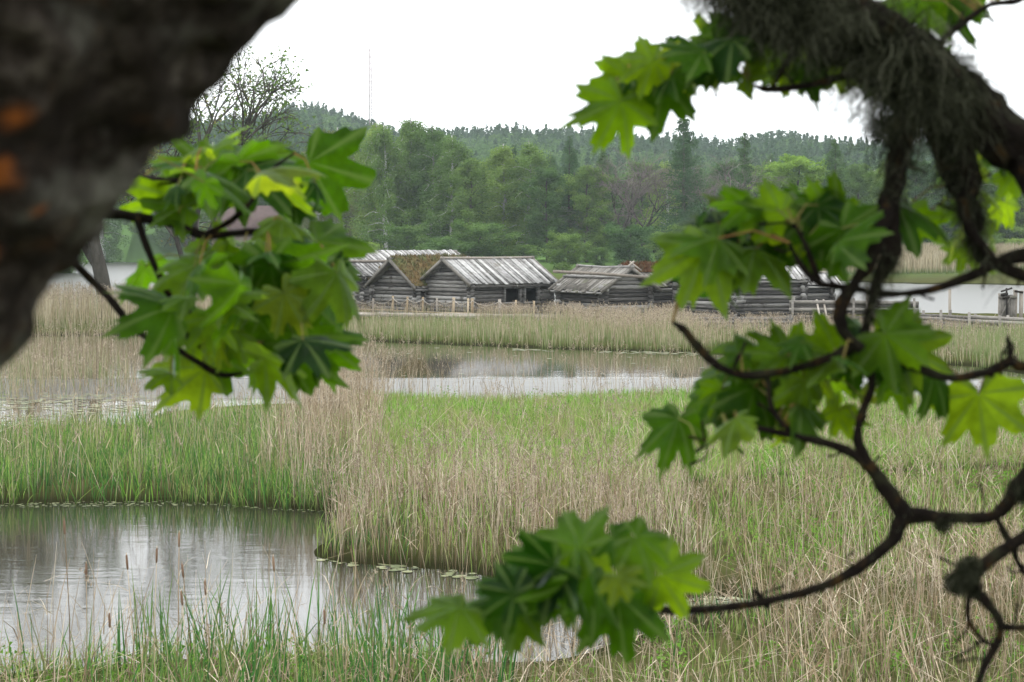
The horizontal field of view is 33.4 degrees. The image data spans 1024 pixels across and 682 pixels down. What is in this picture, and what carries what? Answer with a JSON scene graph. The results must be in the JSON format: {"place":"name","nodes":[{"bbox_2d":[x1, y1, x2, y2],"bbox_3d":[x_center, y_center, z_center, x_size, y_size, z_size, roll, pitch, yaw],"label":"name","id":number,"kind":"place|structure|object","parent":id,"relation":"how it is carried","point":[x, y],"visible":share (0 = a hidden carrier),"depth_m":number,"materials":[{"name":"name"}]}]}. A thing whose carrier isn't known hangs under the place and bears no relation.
{"place":"outdoors","nodes":[
{"label":"outdoors","id":0,"kind":"place"},
{"bbox_2d":[0,262,1023,673],"bbox_3d":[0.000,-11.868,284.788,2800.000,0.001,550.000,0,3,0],"label":"water","id":1,"kind":"structure","parent":0,"point":[108,534],"depth_m":25.76,"materials":[{"name":"grey liquid"}]},
{"bbox_2d":[85,561,86,677],"bbox_3d":[-3.981,2.869,15.915,0.066,1.646,0.023,0,3,0],"label":"cattail","id":2,"kind":"object","parent":1,"relation":"in","point":[86,614],"visible":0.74,"depth_m":15.89},
{"bbox_2d":[108,611,111,676],"bbox_3d":[-3.754,3.101,15.928,0.039,1.181,0.023,0,3,0],"label":"cattail","id":3,"kind":"object","parent":1,"relation":"in","point":[109,619],"visible":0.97,"depth_m":15.90},
{"bbox_2d":[175,530,179,681],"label":"cattail","id":4,"kind":"object","parent":1,"relation":"in","point":[178,597],"visible":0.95,"depth_m":16.17},
{"bbox_2d":[181,561,191,672],"bbox_3d":[-3.079,2.879,16.204,0.110,1.592,0.023,0,3,0],"label":"cattail","id":5,"kind":"object","parent":1,"relation":"in","point":[182,568],"visible":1,"depth_m":16.18},
{"bbox_2d":[272,555,278,648],"bbox_3d":[-2.201,2.836,15.913,0.056,1.710,0.023,0,3,0],"label":"cattail","id":6,"kind":"object","parent":1,"relation":"in","point":[273,562],"visible":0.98,"depth_m":15.88},
{"bbox_2d":[0,349,749,605],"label":"lily pads","id":7,"kind":"object","parent":1,"relation":"on","point":[394,566],"visible":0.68,"depth_m":44.48,"materials":[{"name":"plant"}]},
{"bbox_2d":[0,392,1022,681],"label":"cattail","id":8,"kind":"object","parent":1,"relation":"on","point":[188,474],"depth_m":18.27},
{"bbox_2d":[0,315,1023,681],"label":"dry reeds","id":9,"kind":"object","parent":1,"relation":"in","point":[338,397],"visible":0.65,"depth_m":23.75,"materials":[{"name":"plant"}]},
{"bbox_2d":[0,312,1023,681],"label":"reed plumes","id":10,"kind":"object","parent":1,"relation":"on","point":[490,434],"visible":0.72,"depth_m":26.89,"materials":[{"name":"plant"}]},
{"bbox_2d":[948,289,950,314],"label":"pole","id":11,"kind":"object","parent":1,"relation":"in","point":[949,299],"visible":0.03,"depth_m":86.54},
{"bbox_2d":[0,201,1023,681],"bbox_3d":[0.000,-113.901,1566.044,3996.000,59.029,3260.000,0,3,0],"label":"ground","id":12,"kind":"structure","parent":0,"point":[132,251],"depth_m":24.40,"materials":[{"name":"plant"}]},
{"bbox_2d":[66,252,87,272],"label":"alder tree","id":13,"kind":"object","parent":12,"relation":"on","point":[81,262],"visible":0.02,"depth_m":257.21,"materials":[{"name":"green plant"}]},
{"bbox_2d":[83,193,133,262],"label":"birch tree","id":14,"kind":"object","parent":12,"relation":"on","point":[107,245],"visible":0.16,"depth_m":389.49,"materials":[{"name":"green plant"}]},
{"bbox_2d":[125,553,134,681],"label":"cattail","id":15,"kind":"object","parent":12,"relation":"on","point":[127,567],"visible":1,"depth_m":15.89},
{"bbox_2d":[118,152,163,233],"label":"alder tree","id":16,"kind":"object","parent":12,"relation":"on","point":[134,229],"visible":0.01,"depth_m":399.31,"materials":[{"name":"green plant"}]},
{"bbox_2d":[152,548,157,664],"bbox_3d":[-3.353,2.797,15.911,0.127,1.790,0.023,0,3,0],"label":"cattail","id":17,"kind":"object","parent":12,"relation":"on","point":[156,557],"visible":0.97,"depth_m":15.88},
{"bbox_2d":[119,144,229,246],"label":"old oak","id":18,"kind":"object","parent":12,"relation":"on","point":[157,152],"depth_m":99.30,"materials":[{"name":"green plant"}]},
{"bbox_2d":[149,150,206,246],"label":"alder tree","id":19,"kind":"object","parent":12,"relation":"on","point":[164,234],"visible":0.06,"depth_m":392.58,"materials":[{"name":"green plant"}]},
{"bbox_2d":[84,51,276,316],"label":"old oak","id":20,"kind":"object","parent":12,"relation":"on","point":[93,253],"visible":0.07,"depth_m":98.32,"materials":[{"name":"brown plant"}]},
{"bbox_2d":[180,591,187,671],"bbox_3d":[-3.052,2.996,15.922,0.073,1.390,0.023,0,3,0],"label":"cattail","id":21,"kind":"object","parent":12,"relation":"on","point":[181,596],"visible":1,"depth_m":15.89},
{"bbox_2d":[0,0,378,421],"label":"maple tree","id":22,"kind":"object","parent":12,"relation":"on","point":[100,100],"visible":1,"depth_m":2.19,"materials":[{"name":"green plant"}]},
{"bbox_2d":[199,142,214,245],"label":"birch tree","id":23,"kind":"object","parent":12,"relation":"on","point":[208,221],"visible":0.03,"depth_m":377.30,"materials":[{"name":"green plant"}]},
{"bbox_2d":[204,578,209,681],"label":"cattail","id":24,"kind":"object","parent":12,"relation":"on","point":[205,591],"visible":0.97,"depth_m":15.90},
{"bbox_2d":[119,42,324,257],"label":"old oak","id":25,"kind":"object","parent":12,"relation":"on","point":[245,133],"visible":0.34,"depth_m":100.08,"materials":[{"name":"green plant"}]},
{"bbox_2d":[0,624,484,681],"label":"bank grass","id":26,"kind":"structure","parent":12,"relation":"on","point":[114,661],"depth_m":17.23,"materials":[{"name":"plant"}]},
{"bbox_2d":[210,206,277,247],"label":"house","id":27,"kind":"structure","parent":12,"relation":"on","point":[260,213],"depth_m":235.54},
{"bbox_2d":[235,239,254,248],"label":"willow bush","id":28,"kind":"object","parent":12,"relation":"on","point":[239,244],"visible":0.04,"depth_m":225.40,"materials":[{"name":"green plant"}]},
{"bbox_2d":[323,607,325,681],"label":"cattail","id":29,"kind":"object","parent":12,"relation":"on","point":[324,615],"visible":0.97,"depth_m":15.89},
{"bbox_2d":[302,147,351,234],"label":"birch tree","id":30,"kind":"object","parent":12,"relation":"on","point":[325,217],"visible":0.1,"depth_m":255.66,"materials":[{"name":"green plant"}]},
{"bbox_2d":[299,127,377,236],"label":"birch tree","id":31,"kind":"object","parent":12,"relation":"on","point":[351,207],"visible":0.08,"depth_m":256.45,"materials":[{"name":"green plant"}]},
{"bbox_2d":[322,188,371,236],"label":"birch tree","id":32,"kind":"object","parent":12,"relation":"on","point":[354,206],"visible":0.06,"depth_m":286.64,"materials":[{"name":"green plant"}]},
{"bbox_2d":[369,49,371,126],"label":"radio mast","id":33,"kind":"object","parent":12,"relation":"on","point":[369,84],"visible":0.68,"depth_m":813.90,"materials":[{"name":"grey metal"}]},
{"bbox_2d":[368,242,382,249],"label":"willow bush","id":34,"kind":"object","parent":12,"relation":"on","point":[372,244],"visible":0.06,"depth_m":223.49,"materials":[{"name":"green plant"}]},
{"bbox_2d":[342,121,420,249],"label":"birch tree","id":35,"kind":"object","parent":12,"relation":"on","point":[360,159],"visible":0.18,"depth_m":248.25,"materials":[{"name":"green plant"}]},
{"bbox_2d":[352,125,416,251],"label":"birch tree","id":36,"kind":"object","parent":12,"relation":"on","point":[383,141],"visible":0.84,"depth_m":244.40,"materials":[{"name":"green plant"}]},
{"bbox_2d":[375,222,431,251],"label":"willow bush","id":37,"kind":"object","parent":12,"relation":"on","point":[405,232],"visible":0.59,"depth_m":231.88,"materials":[{"name":"green plant"}]},
{"bbox_2d":[349,249,459,308],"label":"log hut","id":38,"kind":"object","parent":12,"relation":"on","point":[368,266],"visible":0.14,"depth_m":112.13,"materials":[{"name":"wood"}]},
{"bbox_2d":[376,117,447,241],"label":"birch tree","id":39,"kind":"object","parent":12,"relation":"on","point":[411,136],"visible":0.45,"depth_m":247.55,"materials":[{"name":"green plant"}]},
{"bbox_2d":[363,253,469,312],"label":"log hut","id":40,"kind":"object","parent":12,"relation":"on","point":[397,276],"visible":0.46,"depth_m":103.80,"materials":[{"name":"wood"}]},
{"bbox_2d":[400,124,459,252],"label":"birch tree","id":41,"kind":"object","parent":12,"relation":"on","point":[431,138],"visible":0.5,"depth_m":245.28,"materials":[{"name":"green plant"}]},
{"bbox_2d":[353,295,534,319],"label":"stake fence","id":42,"kind":"object","parent":12,"relation":"on","point":[407,300],"visible":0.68,"depth_m":97.89,"materials":[{"name":"wood"}]},
{"bbox_2d":[423,236,473,251],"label":"willow bush","id":43,"kind":"object","parent":12,"relation":"on","point":[440,243],"visible":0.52,"depth_m":223.56,"materials":[{"name":"green plant"}]},
{"bbox_2d":[417,135,484,242],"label":"birch tree","id":44,"kind":"object","parent":12,"relation":"on","point":[453,153],"visible":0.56,"depth_m":241.97,"materials":[{"name":"green plant"}]},
{"bbox_2d":[441,158,502,256],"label":"alder tree","id":45,"kind":"object","parent":12,"relation":"on","point":[472,169],"visible":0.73,"depth_m":238.64,"materials":[{"name":"green plant"}]},
{"bbox_2d":[359,312,587,320],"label":"boardwalk","id":46,"kind":"structure","parent":12,"relation":"on","point":[433,315],"depth_m":95.68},
{"bbox_2d":[448,218,523,256],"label":"willow bush","id":47,"kind":"object","parent":12,"relation":"on","point":[479,229],"visible":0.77,"depth_m":228.44,"materials":[{"name":"green plant"}]},
{"bbox_2d":[419,256,557,313],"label":"log hut","id":48,"kind":"object","parent":12,"relation":"on","point":[507,280],"visible":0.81,"depth_m":101.65,"materials":[{"name":"wood"}]},
{"bbox_2d":[503,287,522,303],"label":"window","id":49,"kind":"structure","parent":48,"relation":"in","point":[519,289],"depth_m":101.70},
{"bbox_2d":[523,286,540,302],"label":"window","id":50,"kind":"structure","parent":48,"relation":"in","point":[537,290],"depth_m":102.65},
{"bbox_2d":[460,181,524,253],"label":"alder tree","id":51,"kind":"object","parent":12,"relation":"on","point":[495,208],"visible":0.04,"depth_m":296.13,"materials":[{"name":"green plant"}]},
{"bbox_2d":[472,144,535,256],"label":"birch tree","id":52,"kind":"object","parent":12,"relation":"on","point":[503,155],"visible":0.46,"depth_m":247.60,"materials":[{"name":"green plant"}]},
{"bbox_2d":[0,242,1023,398],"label":"shore reeds","id":53,"kind":"object","parent":12,"relation":"on","point":[922,262],"visible":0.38,"depth_m":77.56,"materials":[{"name":"plant"}]},
{"bbox_2d":[0,386,1023,681],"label":"marsh herbs","id":54,"kind":"object","parent":12,"relation":"on","point":[680,652],"visible":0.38,"depth_m":23.93,"materials":[{"name":"plant"}]},
{"bbox_2d":[499,145,525,253],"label":"spruce tree","id":55,"kind":"object","parent":12,"relation":"on","point":[514,151],"visible":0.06,"depth_m":298.94,"materials":[{"name":"green plant"}]},
{"bbox_2d":[3,241,1023,389],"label":"shore reed plumes","id":56,"kind":"object","parent":12,"relation":"on","point":[613,314],"visible":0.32,"depth_m":82.46,"materials":[{"name":"plant"}]},
{"bbox_2d":[504,244,543,258],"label":"willow bush","id":57,"kind":"object","parent":12,"relation":"on","point":[526,250],"visible":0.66,"depth_m":229.82,"materials":[{"name":"green plant"}]},
{"bbox_2d":[497,141,561,256],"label":"birch tree","id":58,"kind":"object","parent":12,"relation":"on","point":[527,156],"visible":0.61,"depth_m":245.32,"materials":[{"name":"green plant"}]},
{"bbox_2d":[517,165,581,261],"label":"alder tree","id":59,"kind":"object","parent":12,"relation":"on","point":[550,174],"visible":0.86,"depth_m":240.13,"materials":[{"name":"green plant"}]},
{"bbox_2d":[534,154,566,230],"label":"larch tree","id":60,"kind":"object","parent":12,"relation":"on","point":[552,161],"visible":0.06,"depth_m":284.57,"materials":[{"name":"green plant"}]},
{"bbox_2d":[119,101,996,224],"bbox_3d":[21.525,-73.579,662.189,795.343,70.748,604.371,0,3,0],"label":"conifer woods","id":61,"kind":"object","parent":12,"relation":"on","point":[765,139],"visible":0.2,"depth_m":628.43,"materials":[{"name":"plant"}]},
{"bbox_2d":[537,230,593,270],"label":"willow bush","id":62,"kind":"object","parent":12,"relation":"on","point":[560,253],"visible":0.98,"depth_m":222.05,"materials":[{"name":"green plant"}]},
{"bbox_2d":[544,135,590,251],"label":"larch tree","id":63,"kind":"object","parent":12,"relation":"on","point":[571,160],"visible":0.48,"depth_m":241.70,"materials":[{"name":"green plant"}]},
{"bbox_2d":[560,152,594,252],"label":"larch tree","id":64,"kind":"object","parent":12,"relation":"on","point":[577,164],"visible":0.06,"depth_m":288.47,"materials":[{"name":"green plant"}]},
{"bbox_2d":[554,164,617,261],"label":"alder tree","id":65,"kind":"object","parent":12,"relation":"on","point":[580,200],"visible":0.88,"depth_m":238.12,"materials":[{"name":"green plant"}]},
{"bbox_2d":[556,166,621,249],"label":"alder tree","id":66,"kind":"object","parent":12,"relation":"on","point":[596,199],"visible":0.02,"depth_m":299.34,"materials":[{"name":"green plant"}]},
{"bbox_2d":[585,247,612,265],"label":"willow bush","id":67,"kind":"object","parent":12,"relation":"on","point":[595,252],"visible":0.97,"depth_m":231.37,"materials":[{"name":"green plant"}]},
{"bbox_2d":[586,148,617,259],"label":"spruce tree","id":68,"kind":"object","parent":12,"relation":"on","point":[601,158],"visible":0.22,"depth_m":246.84,"materials":[{"name":"green plant"}]},
{"bbox_2d":[548,264,662,315],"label":"log hut","id":69,"kind":"object","parent":12,"relation":"on","point":[586,290],"visible":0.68,"depth_m":99.63,"materials":[{"name":"wood"}]},
{"bbox_2d":[553,270,647,278],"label":"roof pole","id":70,"kind":"object","parent":69,"relation":"on","point":[599,273],"visible":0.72,"depth_m":95.10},
{"bbox_2d":[600,174,649,246],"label":"alder tree","id":71,"kind":"object","parent":12,"relation":"on","point":[620,206],"visible":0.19,"depth_m":313.22,"materials":[{"name":"green plant"}]},
{"bbox_2d":[603,221,658,265],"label":"willow bush","id":72,"kind":"object","parent":12,"relation":"on","point":[623,250],"visible":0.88,"depth_m":223.59,"materials":[{"name":"green plant"}]},
{"bbox_2d":[550,156,721,245],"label":"bare tree","id":73,"kind":"object","parent":12,"relation":"on","point":[649,196],"visible":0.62,"depth_m":243.00,"materials":[{"name":"brown plant"}]},
{"bbox_2d":[614,161,661,246],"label":"alder tree","id":74,"kind":"object","parent":12,"relation":"on","point":[641,205],"visible":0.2,"depth_m":314.92,"materials":[{"name":"green plant"}]},
{"bbox_2d":[577,141,700,243],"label":"bare tree","id":75,"kind":"object","parent":12,"relation":"on","point":[636,197],"visible":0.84,"depth_m":240.64,"materials":[{"name":"brown plant"}]},
{"bbox_2d":[618,260,672,313],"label":"log hut","id":76,"kind":"object","parent":12,"relation":"on","point":[665,294],"visible":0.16,"depth_m":104.41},
{"bbox_2d":[635,231,664,260],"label":"willow bush","id":77,"kind":"object","parent":12,"relation":"on","point":[659,256],"visible":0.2,"depth_m":230.10,"materials":[{"name":"green plant"}]},
{"bbox_2d":[632,163,670,251],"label":"larch tree","id":78,"kind":"object","parent":12,"relation":"on","point":[648,205],"visible":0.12,"depth_m":312.90,"materials":[{"name":"green plant"}]},
{"bbox_2d":[632,160,691,253],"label":"birch tree","id":79,"kind":"object","parent":12,"relation":"on","point":[662,199],"visible":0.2,"depth_m":286.02,"materials":[{"name":"green plant"}]},
{"bbox_2d":[667,224,684,231],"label":"willow bush","id":80,"kind":"object","parent":12,"relation":"on","point":[677,228],"visible":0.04,"depth_m":225.33,"materials":[{"name":"green plant"}]},
{"bbox_2d":[652,118,708,233],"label":"spruce tree","id":81,"kind":"object","parent":12,"relation":"on","point":[692,208],"visible":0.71,"depth_m":236.47,"materials":[{"name":"green plant"}]},
{"bbox_2d":[397,0,1023,681],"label":"maple tree","id":82,"kind":"object","parent":12,"relation":"on","point":[907,70],"visible":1,"depth_m":2.04,"materials":[{"name":"green plant"}]},
{"bbox_2d":[689,180,740,219],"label":"alder tree","id":83,"kind":"object","parent":12,"relation":"on","point":[718,190],"visible":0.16,"depth_m":288.71,"materials":[{"name":"green plant"}]},
{"bbox_2d":[643,151,787,223],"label":"bare tree","id":84,"kind":"object","parent":12,"relation":"on","point":[715,186],"visible":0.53,"depth_m":242.65,"materials":[{"name":"grey plant"}]},
{"bbox_2d":[666,279,777,316],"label":"log hut","id":85,"kind":"object","parent":12,"relation":"on","point":[703,304],"visible":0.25,"depth_m":99.18,"materials":[{"name":"wood"}]},
{"bbox_2d":[700,159,754,197],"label":"alder tree","id":86,"kind":"object","parent":12,"relation":"on","point":[718,167],"visible":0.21,"depth_m":308.97,"materials":[{"name":"green plant"}]},
{"bbox_2d":[684,314,792,328],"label":"wooden fence","id":87,"kind":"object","parent":12,"relation":"on","point":[766,318],"depth_m":86.39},
{"bbox_2d":[729,132,758,197],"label":"spruce tree","id":88,"kind":"object","parent":12,"relation":"on","point":[744,140],"visible":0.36,"depth_m":250.52,"materials":[{"name":"green plant"}]},
{"bbox_2d":[731,164,763,192],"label":"alder tree","id":89,"kind":"object","parent":12,"relation":"on","point":[757,167],"visible":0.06,"depth_m":315.52,"materials":[{"name":"green plant"}]},
{"bbox_2d":[752,160,781,197],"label":"birch tree","id":90,"kind":"object","parent":12,"relation":"on","point":[763,171],"visible":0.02,"depth_m":254.82,"materials":[{"name":"green plant"}]},
{"bbox_2d":[732,265,808,317],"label":"log hut","id":91,"kind":"object","parent":12,"relation":"on","point":[777,301],"visible":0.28,"depth_m":98.96,"materials":[{"name":"wood"}]},
{"bbox_2d":[746,153,831,197],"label":"maple tree","id":92,"kind":"object","parent":12,"relation":"on","point":[799,164],"visible":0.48,"depth_m":244.21,"materials":[{"name":"green plant"}]},
{"bbox_2d":[807,271,841,299],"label":"log hut","id":93,"kind":"object","parent":12,"relation":"on","point":[814,291],"visible":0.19,"depth_m":103.64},
{"bbox_2d":[820,140,852,198],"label":"larch tree","id":94,"kind":"object","parent":12,"relation":"on","point":[834,164],"visible":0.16,"depth_m":244.59,"materials":[{"name":"green plant"}]},
{"bbox_2d":[822,162,883,203],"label":"alder tree","id":95,"kind":"object","parent":12,"relation":"on","point":[856,173],"visible":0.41,"depth_m":248.19,"materials":[{"name":"green plant"}]},
{"bbox_2d":[789,296,918,323],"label":"wooden fence","id":96,"kind":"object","parent":12,"relation":"on","point":[797,307],"depth_m":91.64,"materials":[{"name":"wood"}]},
{"bbox_2d":[870,160,913,203],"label":"birch tree","id":97,"kind":"object","parent":12,"relation":"on","point":[876,198],"visible":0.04,"depth_m":254.40,"materials":[{"name":"green plant"}]},
{"bbox_2d":[904,161,950,241],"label":"alder tree","id":98,"kind":"object","parent":12,"relation":"on","point":[916,193],"visible":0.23,"depth_m":260.00,"materials":[{"name":"green plant"}]},
{"bbox_2d":[917,181,952,242],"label":"birch tree","id":99,"kind":"object","parent":12,"relation":"on","point":[935,208],"visible":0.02,"depth_m":285.01,"materials":[{"name":"green plant"}]},
{"bbox_2d":[923,169,957,241],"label":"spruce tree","id":100,"kind":"object","parent":12,"relation":"on","point":[944,228],"visible":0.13,"depth_m":261.02,"materials":[{"name":"green plant"}]},
{"bbox_2d":[915,309,1023,331],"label":"wooden fence","id":101,"kind":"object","parent":12,"relation":"on","point":[973,318],"depth_m":81.91,"materials":[{"name":"wood"}]},
{"bbox_2d":[945,167,1001,240],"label":"birch tree","id":102,"kind":"object","parent":12,"relation":"on","point":[989,183],"visible":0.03,"depth_m":258.85,"materials":[{"name":"green plant"}]},
{"bbox_2d":[983,232,1005,243],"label":"willow bush","id":103,"kind":"object","parent":12,"relation":"on","point":[997,238],"visible":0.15,"depth_m":248.25,"materials":[{"name":"green plant"}]},
{"bbox_2d":[987,167,1017,242],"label":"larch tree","id":104,"kind":"object","parent":12,"relation":"on","point":[1006,230],"visible":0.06,"depth_m":262.26,"materials":[{"name":"green plant"}]},
{"bbox_2d":[985,172,1023,241],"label":"alder tree","id":105,"kind":"object","parent":12,"relation":"on","point":[1019,217],"visible":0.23,"depth_m":260.26,"materials":[{"name":"green plant"}]},
{"bbox_2d":[998,287,1023,317],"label":"wooden gate","id":106,"kind":"structure","parent":12,"relation":"on","point":[1007,304],"depth_m":88.01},
{"bbox_2d":[1001,238,1023,246],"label":"willow bush","id":107,"kind":"object","parent":12,"relation":"on","point":[1015,241],"visible":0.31,"depth_m":246.92,"materials":[{"name":"green plant"}]},
{"bbox_2d":[1009,225,1023,238],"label":"willow bush","id":108,"kind":"object","parent":12,"relation":"on","point":[1021,230],"visible":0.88,"depth_m":249.46,"materials":[{"name":"green plant"}]},
{"bbox_2d":[193,0,1023,145],"label":"sky","id":109,"kind":"structure","parent":0,"point":[447,64],"materials":[{"name":"white"}]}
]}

